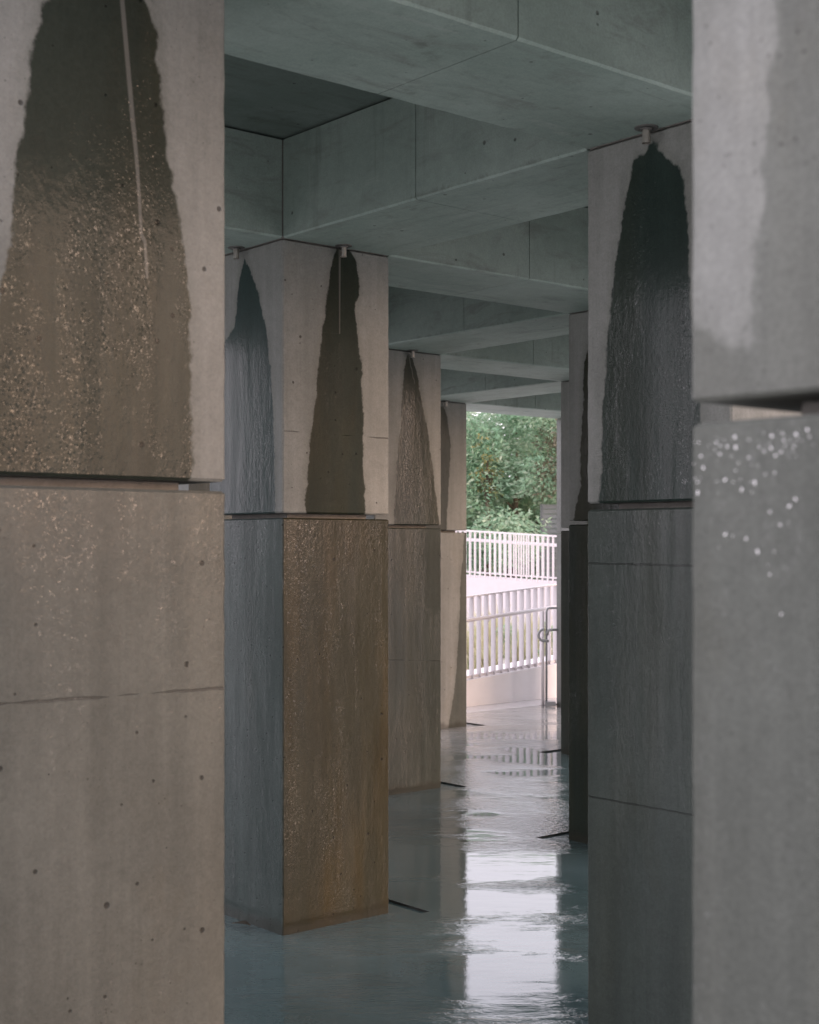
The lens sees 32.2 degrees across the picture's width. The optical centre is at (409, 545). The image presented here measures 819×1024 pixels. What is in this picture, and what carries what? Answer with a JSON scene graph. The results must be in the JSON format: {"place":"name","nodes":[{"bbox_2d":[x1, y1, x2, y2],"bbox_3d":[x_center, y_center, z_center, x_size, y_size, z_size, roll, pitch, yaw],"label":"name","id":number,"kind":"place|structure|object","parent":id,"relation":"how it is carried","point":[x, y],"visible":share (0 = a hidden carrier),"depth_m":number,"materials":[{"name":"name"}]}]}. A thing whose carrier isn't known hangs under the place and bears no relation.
{"place":"outdoors","nodes":[
{"label":"outdoors","id":0,"kind":"place"},
{"bbox_2d":[224,703,587,1023],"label":"floor","id":1,"kind":"structure","parent":0,"point":[484,920],"depth_m":6.00,"materials":[{"name":"concrete"}]},
{"bbox_2d":[0,0,224,1023],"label":"concrete column","id":2,"kind":"structure","parent":1,"relation":"on","point":[112,562],"depth_m":2.83,"materials":[{"name":"grey concrete"}]},
{"bbox_2d":[224,0,692,148],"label":"concrete beam","id":3,"kind":"structure","parent":2,"relation":"on","point":[586,74],"depth_m":3.76,"materials":[{"name":"grey concrete"}]},
{"bbox_2d":[634,124,657,143],"bbox_3d":[0.719,-1.246,4.300,0.072,0.048,0.072,0,0,-40],"label":"water spout","id":4,"kind":"object","parent":3,"relation":"attached to","point":[645,129],"visible":1,"depth_m":4.29,"materials":[{"name":"metal"}]},
{"bbox_2d":[179,483,231,518],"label":"concrete column","id":5,"kind":"structure","parent":1,"relation":"on","point":[200,487],"depth_m":10.86,"materials":[{"name":"grey concrete"}]},
{"bbox_2d":[233,920,250,925],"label":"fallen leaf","id":6,"kind":"object","parent":1,"relation":"on","point":[244,922],"visible":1,"depth_m":5.96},
{"bbox_2d":[210,140,388,935],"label":"concrete column","id":7,"kind":"structure","parent":1,"relation":"on","point":[302,486],"depth_m":6.01,"materials":[{"name":"grey concrete"}]},
{"bbox_2d":[224,127,281,253],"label":"concrete beam","id":8,"kind":"structure","parent":7,"relation":"on","point":[253,187],"depth_m":5.76,"materials":[{"name":"grey concrete"}]},
{"bbox_2d":[228,246,244,258],"bbox_3d":[-0.738,-1.246,6.035,0.072,0.048,0.072,0,0,-40],"label":"water spout","id":9,"kind":"object","parent":8,"relation":"attached to","point":[236,249],"visible":1,"depth_m":6.02,"materials":[{"name":"metal"}]},
{"bbox_2d":[283,98,590,254],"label":"concrete beam","id":10,"kind":"structure","parent":7,"relation":"attached to","point":[392,176],"depth_m":5.33,"materials":[{"name":"grey concrete"}]},
{"bbox_2d":[335,244,351,257],"bbox_3d":[-0.279,-1.246,5.995,0.072,0.048,0.072,0,0,-40],"label":"water spout","id":11,"kind":"object","parent":10,"relation":"attached to","point":[343,247],"visible":1,"depth_m":5.98,"materials":[{"name":"metal"}]},
{"bbox_2d":[366,348,440,795],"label":"concrete column","id":12,"kind":"structure","parent":1,"relation":"on","point":[414,582],"depth_m":9.27,"materials":[{"name":"concrete"}]},
{"bbox_2d":[388,286,569,354],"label":"concrete beam","id":13,"kind":"structure","parent":12,"relation":"attached to","point":[428,322],"depth_m":8.58,"materials":[{"name":"grey concrete"}]},
{"bbox_2d":[407,349,417,357],"bbox_3d":[0.021,-1.246,9.205,0.072,0.048,0.072,0,0,-40],"label":"water spout","id":14,"kind":"object","parent":13,"relation":"attached to","point":[412,351],"visible":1,"depth_m":9.19,"materials":[{"name":"metal"}]},
{"bbox_2d":[440,335,568,380],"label":"concrete beam","id":15,"kind":"structure","parent":12,"relation":"attached to","point":[545,359],"depth_m":10.03,"materials":[{"name":"grey concrete"}]},
{"bbox_2d":[426,401,466,728],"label":"concrete column","id":16,"kind":"structure","parent":1,"relation":"on","point":[453,567],"depth_m":12.53,"materials":[{"name":"grey concrete"}]},
{"bbox_2d":[441,369,561,402],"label":"concrete beam","id":17,"kind":"structure","parent":16,"relation":"attached to","point":[463,386],"depth_m":11.75,"materials":[{"name":"grey concrete"}]},
{"bbox_2d":[465,392,560,418],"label":"concrete beam","id":18,"kind":"structure","parent":16,"relation":"attached to","point":[546,405],"depth_m":13.23,"materials":[{"name":"grey concrete"}]},
{"bbox_2d":[537,607,557,705],"bbox_3d":[1.442,1.106,14.157,0.359,0.987,0.137,0,0,-12],"label":"handrail frame","id":19,"kind":"object","parent":1,"relation":"on","point":[546,641],"visible":0.94,"depth_m":14.14,"materials":[{"name":"metal"}]},
{"bbox_2d":[557,418,568,706],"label":"concrete column","id":20,"kind":"structure","parent":1,"relation":"on","point":[559,529],"depth_m":14.14,"materials":[{"name":"grey concrete"}]},
{"bbox_2d":[561,380,586,754],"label":"concrete column","id":21,"kind":"structure","parent":1,"relation":"on","point":[566,522],"depth_m":10.92,"materials":[{"name":"grey concrete"}]},
{"bbox_2d":[569,310,618,843],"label":"concrete column","id":22,"kind":"structure","parent":1,"relation":"on","point":[580,506],"depth_m":7.70,"materials":[{"name":"grey concrete"}]},
{"bbox_2d":[386,207,588,312],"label":"concrete beam","id":23,"kind":"structure","parent":22,"relation":"on","point":[541,263],"depth_m":6.82,"materials":[{"name":"grey concrete"}]},
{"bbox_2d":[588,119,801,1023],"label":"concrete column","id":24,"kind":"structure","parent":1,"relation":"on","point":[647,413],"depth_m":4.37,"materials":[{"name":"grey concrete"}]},
{"bbox_2d":[684,0,818,1023],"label":"concrete column","id":25,"kind":"structure","parent":1,"relation":"on","point":[755,305],"depth_m":1.28,"materials":[{"name":"grey concrete"}]},
{"bbox_2d":[466,576,556,635],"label":"ramp","id":26,"kind":"structure","parent":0,"point":[478,585],"depth_m":23.94,"materials":[{"name":"concrete"}]},
{"bbox_2d":[455,531,556,582],"bbox_3d":[2.426,0.230,23.665,8.618,1.305,0.068,0,0,22],"label":"ramp railing","id":27,"kind":"object","parent":26,"relation":"on","point":[510,543],"visible":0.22,"depth_m":23.95,"materials":[{"name":"white metal"}]},
{"bbox_2d":[466,698,556,712],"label":"pavement","id":28,"kind":"structure","parent":0,"point":[502,706],"depth_m":14.18,"materials":[{"name":"grey concrete"}]},
{"bbox_2d":[466,655,556,706],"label":"access ramp","id":29,"kind":"structure","parent":28,"relation":"on","point":[524,684],"depth_m":14.49,"materials":[{"name":"concrete"}]},
{"bbox_2d":[466,584,556,679],"bbox_3d":[0.910,0.887,14.400,5.203,1.234,0.126,0,0,-40],"label":"ramp railing","id":30,"kind":"object","parent":29,"relation":"on","point":[500,615],"visible":0.36,"depth_m":14.52,"materials":[{"name":"white metal"}]},
{"label":"ground","id":31,"kind":"structure","parent":0,"visible":0},
{"bbox_2d":[463,411,492,574],"bbox_3d":[-0.305,-0.912,30.680,4.807,5.155,4.606,0,0,3],"label":"green tree","id":32,"kind":"object","parent":31,"relation":"on","point":[469,415],"visible":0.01,"depth_m":29.92,"materials":[{"name":"green plant"}]},
{"bbox_2d":[469,433,503,575],"bbox_3d":[1.582,-0.317,29.137,0.786,3.966,0.786,0,0,-34],"label":"autumn tree","id":33,"kind":"object","parent":31,"relation":"on","point":[489,482],"visible":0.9,"depth_m":29.06,"materials":[{"name":"green plant"}]},
{"bbox_2d":[457,411,560,579],"bbox_3d":[2.299,-0.816,30.121,5.418,4.962,5.720,0,0,8],"label":"green tree","id":34,"kind":"object","parent":31,"relation":"on","point":[504,443],"visible":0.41,"depth_m":29.19,"materials":[{"name":"green plant"}]},
{"bbox_2d":[467,412,556,575],"bbox_3d":[2.341,-0.884,34.233,6.387,5.098,5.806,0,0,-4],"label":"green tree","id":35,"kind":"object","parent":31,"relation":"on","point":[504,505],"depth_m":32.15,"materials":[{"name":"green plant"}]},
{"bbox_2d":[510,431,556,579],"bbox_3d":[3.993,-1.048,32.016,4.325,5.426,4.651,0,0,21],"label":"green tree","id":36,"kind":"object","parent":31,"relation":"on","point":[539,507],"visible":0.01,"depth_m":31.84,"materials":[{"name":"green plant"}]},
{"bbox_2d":[530,418,556,500],"bbox_3d":[3.349,-0.629,28.635,1.967,4.589,1.986,0,0,21],"label":"pale tree","id":37,"kind":"object","parent":31,"relation":"on","point":[553,444],"visible":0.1,"depth_m":28.69,"materials":[{"name":"green plant"}]},
{"bbox_2d":[540,504,560,580],"bbox_3d":[4.020,0.400,29.039,2.680,2.500,0.102,0,0,0],"label":"slatted screen","id":38,"kind":"object","parent":31,"relation":"on","point":[547,512],"visible":0.06,"depth_m":28.99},
{"bbox_3d":[-2.823,-1.476,7.242,1.718,0.413,0.568,0,0,-40],"label":"concrete beam","id":39,"kind":"object","parent":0,"visible":0},
{"bbox_2d":[224,54,587,207],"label":"roof slab","id":40,"kind":"structure","parent":39,"relation":"on","point":[269,101],"depth_m":5.36,"materials":[{"name":"concrete"}]},
{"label":"garden bed","id":41,"kind":"structure","parent":0,"visible":0},
{"bbox_2d":[467,623,496,668],"bbox_3d":[0.755,1.274,18.519,1.056,0.692,1.105,0,0,-28],"label":"grass tuft","id":42,"kind":"object","parent":41,"relation":"on","point":[474,644],"visible":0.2,"depth_m":18.48,"materials":[{"name":"beige plant"}]},
{"bbox_2d":[467,636,517,668],"bbox_3d":[0.969,1.353,17.372,0.856,0.534,0.943,0,0,0],"label":"grass tuft","id":43,"kind":"object","parent":41,"relation":"on","point":[482,657],"visible":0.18,"depth_m":17.35,"materials":[{"name":"plant"}]},
{"bbox_2d":[467,610,518,656],"bbox_3d":[1.008,1.199,19.362,1.222,0.841,1.194,0,0,27],"label":"grass tuft","id":44,"kind":"object","parent":41,"relation":"on","point":[482,631],"visible":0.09,"depth_m":19.29,"materials":[{"name":"beige plant"}]},
{"bbox_2d":[467,623,518,654],"bbox_3d":[1.241,1.366,20.382,0.943,0.589,0.725,0,0,45],"label":"shrub","id":45,"kind":"object","parent":41,"relation":"on","point":[504,635],"visible":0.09,"depth_m":20.17,"materials":[{"name":"green plant"}]},
{"bbox_2d":[474,599,524,629],"bbox_3d":[1.312,1.198,21.148,1.253,0.844,1.158,0,0,0],"label":"grass tuft","id":46,"kind":"object","parent":41,"relation":"on","point":[497,613],"visible":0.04,"depth_m":21.19,"materials":[{"name":"beige plant"}]},
{"bbox_2d":[490,629,552,662],"bbox_3d":[1.506,1.329,18.243,0.964,0.581,0.906,0,0,0],"label":"grass tuft","id":47,"kind":"object","parent":41,"relation":"on","point":[524,647],"visible":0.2,"depth_m":18.14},
{"bbox_2d":[510,607,552,654],"bbox_3d":[1.719,1.226,19.935,1.115,0.788,1.206,0,0,9],"label":"grass tuft","id":48,"kind":"object","parent":41,"relation":"on","point":[532,629],"visible":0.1,"depth_m":19.88,"materials":[{"name":"beige plant"}]},
{"bbox_2d":[544,621,552,651],"bbox_3d":[1.953,1.396,20.912,0.746,0.578,0.886,0,0,-35],"label":"shrub","id":49,"kind":"object","parent":41,"relation":"on","point":[551,635],"visible":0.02,"depth_m":20.71,"materials":[{"name":"green plant"}]}
]}

